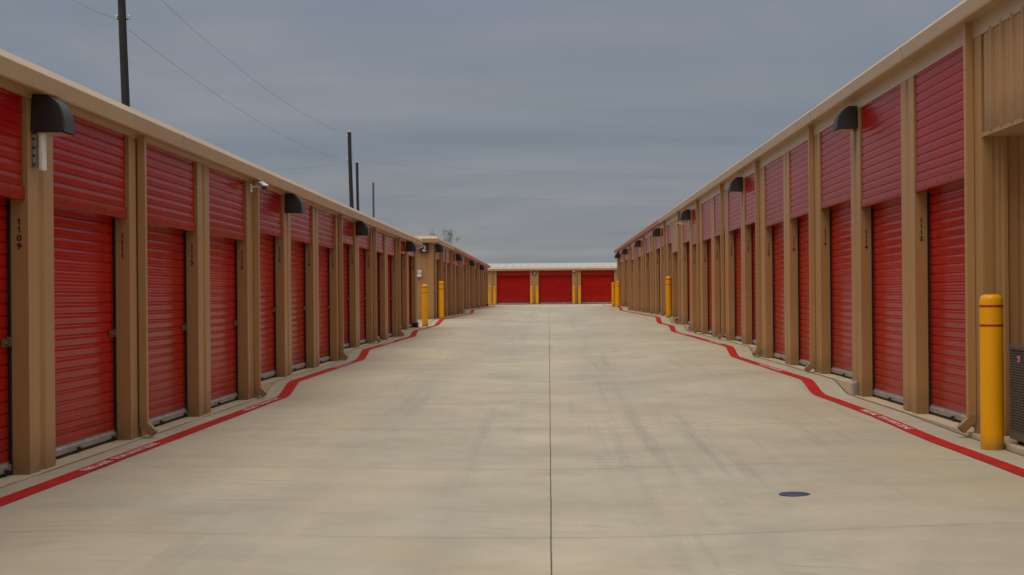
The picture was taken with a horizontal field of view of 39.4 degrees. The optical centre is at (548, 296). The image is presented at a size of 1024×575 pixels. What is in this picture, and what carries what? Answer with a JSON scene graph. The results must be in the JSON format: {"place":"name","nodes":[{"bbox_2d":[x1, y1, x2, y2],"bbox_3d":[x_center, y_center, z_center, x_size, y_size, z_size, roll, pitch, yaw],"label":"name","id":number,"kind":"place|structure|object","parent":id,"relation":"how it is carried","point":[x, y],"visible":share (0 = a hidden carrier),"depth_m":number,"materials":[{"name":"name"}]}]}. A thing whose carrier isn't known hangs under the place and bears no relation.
{"place":"outdoors","nodes":[
{"label":"outdoors","id":0,"kind":"place"},
{"bbox_2d":[0,0,962,263],"label":"sky","id":1,"kind":"structure","parent":0,"point":[666,91],"materials":[{"name":"grey"}]},
{"bbox_2d":[0,304,1023,574],"bbox_3d":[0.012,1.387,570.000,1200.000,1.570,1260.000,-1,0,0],"label":"concrete driveway","id":2,"kind":"structure","parent":0,"point":[424,452],"depth_m":12.34,"materials":[{"name":"beige concrete"}]},
{"bbox_2d":[115,0,130,106],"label":"utility pole","id":3,"kind":"object","parent":2,"relation":"on","point":[120,17],"visible":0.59,"depth_m":51.88,"materials":[{"name":"brown wood"}]},
{"bbox_2d":[0,49,422,487],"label":"storage building","id":4,"kind":"structure","parent":2,"relation":"on","point":[157,276],"depth_m":16.48,"materials":[{"name":"beige paint"}]},
{"bbox_2d":[0,199,12,477],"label":"roll up door","id":5,"kind":"structure","parent":4,"relation":"in","point":[6,426],"depth_m":12.55,"materials":[{"name":"red paint"}]},
{"bbox_2d":[32,133,46,170],"bbox_3d":[-4.559,-1.298,12.773,0.100,0.335,0.105,-1,0,0],"label":"wireless antenna","id":6,"kind":"object","parent":4,"relation":"attached to","point":[41,144],"visible":1,"depth_m":12.73,"materials":[{"name":"white plastic"}]},
{"bbox_2d":[30,95,75,136],"bbox_3d":[-4.458,-1.633,12.840,0.304,0.347,0.310,-1,0,0],"label":"wall lamp","id":7,"kind":"object","parent":4,"relation":"attached to","point":[51,116],"visible":0.94,"depth_m":12.71,"materials":[{"name":"brown metal"}]},
{"bbox_2d":[54,208,116,458],"bbox_3d":[-4.768,0.292,14.473,0.119,2.560,2.395,0,0,0],"label":"roll up door","id":8,"kind":"structure","parent":4,"relation":"in","point":[84,244],"depth_m":14.68,"materials":[{"name":"red paint"}]},
{"bbox_2d":[147,225,187,426],"bbox_3d":[-4.768,0.292,17.526,0.119,2.560,2.395,0,0,0],"label":"roll up door","id":9,"kind":"structure","parent":4,"relation":"in","point":[166,248],"depth_m":17.85,"materials":[{"name":"red paint"}]},
{"bbox_2d":[210,236,238,407],"bbox_3d":[-4.768,0.292,20.578,0.119,2.560,2.395,0,0,0],"label":"roll up door","id":10,"kind":"structure","parent":4,"relation":"in","point":[223,252],"depth_m":20.97,"materials":[{"name":"red paint"}]},
{"bbox_2d":[250,180,268,191],"bbox_3d":[-4.473,-1.719,21.954,0.191,0.196,0.339,0,0,-37],"label":"security camera","id":11,"kind":"object","parent":4,"relation":"attached to","point":[261,184],"visible":1,"depth_m":21.98,"materials":[{"name":"white plastic"}]},
{"bbox_2d":[260,234,276,380],"bbox_3d":[-4.770,0.112,23.630,0.119,2.560,2.395,0,0,0],"label":"roll up door","id":12,"kind":"structure","parent":4,"relation":"in","point":[267,243],"depth_m":24.27,"materials":[{"name":"red paint"}]},
{"bbox_2d":[285,194,304,213],"bbox_3d":[-4.458,-1.633,25.050,0.304,0.347,0.310,-1,0,0],"label":"wall lamp","id":13,"kind":"object","parent":4,"relation":"attached to","point":[294,204],"visible":1,"depth_m":24.92,"materials":[{"name":"brown metal"}]},
{"bbox_2d":[291,241,306,371],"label":"roll up door","id":14,"kind":"structure","parent":4,"relation":"in","point":[298,273],"depth_m":27.23,"materials":[{"name":"red paint"}]},
{"bbox_2d":[318,247,330,363],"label":"roll up door","id":15,"kind":"structure","parent":4,"relation":"in","point":[323,254],"depth_m":30.36,"materials":[{"name":"red paint"}]},
{"bbox_2d":[343,245,350,348],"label":"roll up door","id":16,"kind":"structure","parent":4,"relation":"in","point":[346,298],"depth_m":33.68,"materials":[{"name":"red paint"}]},
{"bbox_2d":[359,249,365,344],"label":"roll up door","id":17,"kind":"structure","parent":4,"relation":"in","point":[362,256],"depth_m":36.61,"materials":[{"name":"red paint"}]},
{"bbox_2d":[356,221,369,235],"bbox_3d":[-4.458,-1.633,34.200,0.304,0.347,0.310,-1,0,0],"label":"wall lamp","id":18,"kind":"object","parent":4,"relation":"attached to","point":[362,228],"visible":1,"depth_m":34.07,"materials":[{"name":"brown metal"}]},
{"bbox_2d":[375,253,380,340],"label":"roll up door","id":19,"kind":"structure","parent":4,"relation":"in","point":[378,262],"depth_m":40.01,"materials":[{"name":"red paint"}]},
{"bbox_2d":[387,256,392,337],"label":"roll up door","id":20,"kind":"structure","parent":4,"relation":"in","point":[388,257],"depth_m":42.86,"materials":[{"name":"red paint"}]},
{"bbox_2d":[401,255,402,329],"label":"roll up door","id":21,"kind":"structure","parent":4,"relation":"in","point":[401,255],"depth_m":46.18,"materials":[{"name":"red paint"}]},
{"bbox_2d":[408,257,411,327],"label":"roll up door","id":22,"kind":"structure","parent":4,"relation":"in","point":[409,258],"depth_m":49.05,"materials":[{"name":"red paint"}]},
{"bbox_2d":[406,241,416,251],"bbox_3d":[-4.458,-1.638,46.300,0.304,0.347,0.310,-1,0,0],"label":"wall lamp","id":23,"kind":"object","parent":4,"relation":"attached to","point":[410,246],"visible":1,"depth_m":46.16,"materials":[{"name":"brown metal"}]},
{"bbox_2d":[1,320,432,487],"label":"slab joint","id":24,"kind":"object","parent":2,"relation":"on","point":[188,422],"visible":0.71,"depth_m":17.67,"materials":[{"name":"grey concrete"}]},
{"bbox_2d":[0,305,494,505],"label":"fire lane stripe","id":25,"kind":"object","parent":2,"relation":"on","point":[288,389],"visible":0.94,"depth_m":16.21,"materials":[{"name":"red paint"}]},
{"bbox_2d":[81,443,159,469],"bbox_3d":[-4.209,1.567,14.104,0.090,0.001,2.392,-1,0,0],"label":"stencil lettering","id":26,"kind":"object","parent":25,"relation":"on","point":[119,457],"visible":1,"depth_m":13.94,"materials":[{"name":"white paint"}]},
{"bbox_2d":[244,398,278,409],"bbox_3d":[-4.209,1.567,20.954,0.090,0.001,2.392,-1,0,0],"label":"stencil lettering","id":27,"kind":"object","parent":25,"relation":"on","point":[261,403],"visible":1,"depth_m":21.01,"materials":[{"name":"white paint"}]},
{"bbox_2d":[346,130,353,207],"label":"utility pole","id":28,"kind":"object","parent":2,"relation":"on","point":[349,160],"visible":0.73,"depth_m":99.89,"materials":[{"name":"brown wood"}]},
{"bbox_2d":[129,30,347,161],"bbox_3d":[-14.657,-9.297,76.000,0.013,0.863,48.017,0,0,1],"label":"overhead wire","id":29,"kind":"object","parent":28,"relation":"attached to","point":[216,94],"visible":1,"depth_m":63.70,"materials":[{"name":"grey metal"}]},
{"bbox_2d":[167,5,346,133],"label":"overhead wire","id":30,"kind":"object","parent":28,"relation":"attached to","point":[240,69],"visible":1,"depth_m":67.92,"materials":[{"name":"grey metal"}]},
{"bbox_2d":[355,162,358,210],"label":"utility pole","id":31,"kind":"object","parent":2,"relation":"on","point":[357,189],"visible":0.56,"depth_m":149.88,"materials":[{"name":"brown wood"}]},
{"bbox_2d":[372,182,374,217],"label":"utility pole","id":32,"kind":"object","parent":2,"relation":"on","point":[373,209],"visible":0.25,"depth_m":159.91,"materials":[{"name":"grey wood"}]},
{"bbox_2d":[422,284,427,325],"bbox_3d":[-4.518,0.303,52.000,0.229,1.530,0.229,-1,0,0],"label":"bollard","id":33,"kind":"object","parent":2,"relation":"on","point":[424,304],"visible":1,"depth_m":51.91,"materials":[{"name":"yellow metal"}]},
{"bbox_2d":[438,281,443,318],"bbox_3d":[-4.329,0.127,57.300,0.229,1.530,0.229,-1,0,0],"label":"bollard","id":34,"kind":"object","parent":2,"relation":"on","point":[440,299],"visible":0.94,"depth_m":57.21,"materials":[{"name":"yellow metal"}]},
{"bbox_2d":[430,227,459,244],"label":"bare tree","id":35,"kind":"object","parent":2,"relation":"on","point":[451,236],"visible":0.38,"depth_m":215.92,"materials":[{"name":"grey plant"}]},
{"bbox_2d":[413,235,489,319],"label":"storage building","id":36,"kind":"structure","parent":2,"relation":"on","point":[465,285],"depth_m":67.10,"materials":[{"name":"beige paint"}]},
{"bbox_2d":[420,244,428,252],"bbox_3d":[-4.977,-1.947,56.892,0.360,0.360,0.016,-1,0,0],"label":"number sign","id":37,"kind":"object","parent":36,"relation":"attached to","point":[425,249],"visible":0.98,"depth_m":56.89,"materials":[{"name":"grey"}]},
{"bbox_2d":[437,262,437,313],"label":"roll up door","id":38,"kind":"structure","parent":36,"relation":"in","point":[437,262],"depth_m":60.98,"materials":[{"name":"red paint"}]},
{"bbox_2d":[436,244,443,252],"bbox_3d":[-4.461,-1.978,58.250,0.304,0.347,0.310,-1,0,0],"label":"wall lamp","id":39,"kind":"object","parent":36,"relation":"attached to","point":[439,248],"visible":1,"depth_m":58.12,"materials":[{"name":"brown metal"}]},
{"bbox_2d":[447,264,447,297],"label":"roll up door","id":40,"kind":"structure","parent":36,"relation":"in","point":[447,264],"depth_m":67.09,"materials":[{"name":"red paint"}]},
{"bbox_2d":[456,254,461,260],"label":"wall lamp","id":41,"kind":"object","parent":36,"relation":"attached to","point":[458,257],"visible":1,"depth_m":70.77,"materials":[{"name":"brown metal"}]},
{"bbox_2d":[488,286,490,304],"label":"bollard","id":42,"kind":"object","parent":2,"relation":"on","point":[489,295],"visible":1,"depth_m":110.52,"materials":[{"name":"yellow metal"}]},
{"bbox_2d":[493,286,495,304],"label":"bollard","id":43,"kind":"object","parent":2,"relation":"on","point":[494,295],"visible":1,"depth_m":118.12,"materials":[{"name":"yellow metal"}]},
{"bbox_2d":[530,286,532,303],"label":"bollard","id":44,"kind":"object","parent":2,"relation":"on","point":[531,294],"visible":1,"depth_m":118.12,"materials":[{"name":"yellow metal"}]},
{"bbox_2d":[536,286,538,303],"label":"bollard","id":45,"kind":"object","parent":2,"relation":"on","point":[537,299],"visible":1,"depth_m":118.10,"materials":[{"name":"yellow metal"}]},
{"bbox_2d":[549,339,551,574],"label":"joint","id":46,"kind":"object","parent":2,"relation":"on","point":[550,480],"visible":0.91,"depth_m":11.24,"materials":[{"name":"grey concrete"}]},
{"bbox_2d":[488,262,616,304],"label":"storage building","id":47,"kind":"structure","parent":2,"relation":"on","point":[514,282],"depth_m":119.18,"materials":[{"name":"beige paint"}]},
{"bbox_2d":[497,275,529,304],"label":"roll up door","id":48,"kind":"structure","parent":47,"relation":"in","point":[511,289],"depth_m":119.19,"materials":[{"name":"red paint"}]},
{"bbox_2d":[539,275,571,303],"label":"roll up door","id":49,"kind":"structure","parent":47,"relation":"in","point":[553,289],"depth_m":119.19,"materials":[{"name":"red paint"}]},
{"bbox_2d":[581,275,613,303],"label":"roll up door","id":50,"kind":"structure","parent":47,"relation":"in","point":[595,289],"depth_m":119.19,"materials":[{"name":"red paint"}]},
{"bbox_2d":[572,286,574,303],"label":"bollard","id":51,"kind":"object","parent":2,"relation":"on","point":[573,290],"visible":0.92,"depth_m":118.10,"materials":[{"name":"yellow metal"}]},
{"bbox_2d":[578,286,580,303],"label":"bollard","id":52,"kind":"object","parent":2,"relation":"on","point":[579,294],"visible":0.94,"depth_m":118.11,"materials":[{"name":"yellow metal"}]},
{"bbox_2d":[612,282,614,305],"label":"bollard","id":53,"kind":"object","parent":2,"relation":"on","point":[613,293],"visible":0.97,"depth_m":91.41,"materials":[{"name":"yellow metal"}]},
{"bbox_2d":[616,281,619,306],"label":"bollard","id":54,"kind":"object","parent":2,"relation":"on","point":[617,293],"visible":0.93,"depth_m":84.41,"materials":[{"name":"yellow metal"}]},
{"bbox_2d":[666,276,671,316],"bbox_3d":[4.460,-0.008,53.100,0.229,1.530,0.229,-1,0,0],"label":"bollard","id":55,"kind":"object","parent":2,"relation":"on","point":[668,296],"visible":0.98,"depth_m":53.00,"materials":[{"name":"yellow metal"}]},
{"bbox_2d":[779,492,809,496],"bbox_3d":[1.934,1.559,11.240,0.244,0.030,0.244,-1,0,0],"label":"cleanout cover","id":56,"kind":"object","parent":2,"relation":"on","point":[792,494],"visible":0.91,"depth_m":11.19,"materials":[{"name":"blue metal"}]},
{"bbox_2d":[606,305,1023,476],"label":"fire lane stripe","id":57,"kind":"object","parent":2,"relation":"on","point":[812,386],"visible":0.87,"depth_m":17.36,"materials":[{"name":"red paint"}]},
{"bbox_2d":[863,410,912,428],"bbox_3d":[4.045,1.466,17.196,0.090,0.027,2.392,-1,0,0],"label":"stencil lettering","id":58,"kind":"object","parent":57,"relation":"on","point":[885,418],"visible":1,"depth_m":17.30,"materials":[{"name":"white paint"}]},
{"bbox_2d":[614,0,1023,454],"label":"storage building","id":59,"kind":"structure","parent":2,"relation":"on","point":[876,254],"depth_m":19.59,"materials":[{"name":"beige paint"}]},
{"bbox_2d":[622,248,626,254],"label":"wall lamp","id":60,"kind":"object","parent":59,"relation":"attached to","point":[624,251],"visible":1,"depth_m":82.47,"materials":[{"name":"brown metal"}]},
{"bbox_2d":[634,240,640,246],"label":"wall lamp","id":61,"kind":"object","parent":59,"relation":"attached to","point":[637,243],"visible":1,"depth_m":70.17,"materials":[{"name":"brown metal"}]},
{"bbox_2d":[649,272,649,312],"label":"roll up door","id":62,"kind":"structure","parent":59,"relation":"in","point":[649,272],"depth_m":66.60,"materials":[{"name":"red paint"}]},
{"bbox_2d":[654,267,654,313],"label":"roll up door","id":63,"kind":"structure","parent":59,"relation":"in","point":[654,267],"depth_m":63.53,"materials":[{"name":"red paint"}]},
{"bbox_2d":[652,228,659,236],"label":"wall lamp","id":64,"kind":"object","parent":59,"relation":"attached to","point":[656,232],"visible":1,"depth_m":57.87,"materials":[{"name":"brown metal"}]},
{"bbox_2d":[659,250,659,302],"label":"roll up door","id":65,"kind":"structure","parent":59,"relation":"in","point":[659,250],"depth_m":60.48,"materials":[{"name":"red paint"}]},
{"bbox_2d":[676,221,689,225],"bbox_3d":[4.290,-2.361,45.685,0.440,0.187,0.116,-1,0,-8],"label":"security camera","id":66,"kind":"object","parent":59,"relation":"attached to","point":[683,222],"visible":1,"depth_m":45.65,"materials":[{"name":"white plastic"}]},
{"bbox_2d":[680,209,689,220],"bbox_3d":[4.351,-2.620,45.600,0.304,0.347,0.310,-1,0,0],"label":"wall lamp","id":67,"kind":"object","parent":59,"relation":"attached to","point":[685,215],"visible":1,"depth_m":45.47,"materials":[{"name":"brown metal"}]},
{"bbox_2d":[687,243,689,324],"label":"roll up door","id":68,"kind":"structure","parent":59,"relation":"in","point":[688,245],"depth_m":48.12,"materials":[{"name":"red paint"}]},
{"bbox_2d":[698,244,699,331],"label":"roll up door","id":69,"kind":"structure","parent":59,"relation":"in","point":[699,244],"depth_m":44.59,"materials":[{"name":"red paint"}]},
{"bbox_2d":[707,240,711,334],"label":"roll up door","id":70,"kind":"structure","parent":59,"relation":"in","point":[709,265],"depth_m":41.84,"materials":[{"name":"red paint"}]},
{"bbox_2d":[719,236,725,337],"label":"roll up door","id":71,"kind":"structure","parent":59,"relation":"in","point":[724,336],"depth_m":38.31,"materials":[{"name":"red paint"}]},
{"bbox_2d":[728,177,742,192],"bbox_3d":[4.351,-2.620,33.300,0.304,0.347,0.310,-1,0,0],"label":"wall lamp","id":72,"kind":"object","parent":59,"relation":"attached to","point":[736,185],"visible":1,"depth_m":33.17,"materials":[{"name":"brown metal"}]},
{"bbox_2d":[734,230,741,341],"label":"roll up door","id":73,"kind":"structure","parent":59,"relation":"in","point":[737,235],"depth_m":35.57,"materials":[{"name":"red paint"}]},
{"bbox_2d":[751,225,760,344],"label":"roll up door","id":74,"kind":"structure","parent":59,"relation":"in","point":[753,256],"depth_m":32.79,"materials":[{"name":"red paint"}]},
{"bbox_2d":[772,224,784,360],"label":"roll up door","id":75,"kind":"structure","parent":59,"relation":"in","point":[778,231],"depth_m":29.29,"materials":[{"name":"red paint"}]},
{"bbox_2d":[797,216,813,368],"bbox_3d":[4.699,-0.155,25.627,0.119,2.872,2.403,0,0,0],"label":"roll up door","id":76,"kind":"structure","parent":59,"relation":"in","point":[803,223],"depth_m":26.39,"materials":[{"name":"red paint"}]},
{"bbox_2d":[829,203,851,378],"bbox_3d":[4.699,-0.155,22.567,0.119,2.872,2.403,0,0,0],"label":"roll up door","id":77,"kind":"structure","parent":59,"relation":"in","point":[839,217],"depth_m":23.02,"materials":[{"name":"red paint"}]},
{"bbox_2d":[833,106,857,131],"bbox_3d":[4.351,-2.620,20.970,0.304,0.347,0.310,-1,0,0],"label":"wall lamp","id":78,"kind":"object","parent":59,"relation":"attached to","point":[845,119],"visible":1,"depth_m":20.84,"materials":[{"name":"brown metal"}]},
{"bbox_2d":[871,200,902,404],"bbox_3d":[4.701,0.010,19.508,0.119,2.872,2.403,0,0,0],"label":"roll up door","id":79,"kind":"structure","parent":59,"relation":"in","point":[886,219],"depth_m":19.87,"materials":[{"name":"red paint"}]},
{"bbox_2d":[927,183,973,426],"bbox_3d":[4.701,0.010,16.447,0.119,2.872,2.403,0,0,0],"label":"roll up door","id":80,"kind":"structure","parent":59,"relation":"in","point":[945,206],"depth_m":16.90,"materials":[{"name":"red paint"}]},
{"bbox_2d":[621,306,1023,455],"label":"slab joint","id":81,"kind":"object","parent":2,"relation":"on","point":[864,399],"visible":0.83,"depth_m":19.99,"materials":[{"name":"grey concrete"}]},
{"bbox_2d":[979,294,1003,449],"bbox_3d":[4.367,0.738,14.080,0.229,1.530,0.229,-1,0,0],"label":"bollard","id":82,"kind":"object","parent":2,"relation":"on","point":[991,375],"visible":1,"depth_m":13.98,"materials":[{"name":"yellow plastic"}]},
{"bbox_2d":[1008,344,1023,443],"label":"air conditioner","id":83,"kind":"object","parent":2,"relation":"on","point":[1017,392],"visible":1,"depth_m":13.95,"materials":[{"name":"black metal"}]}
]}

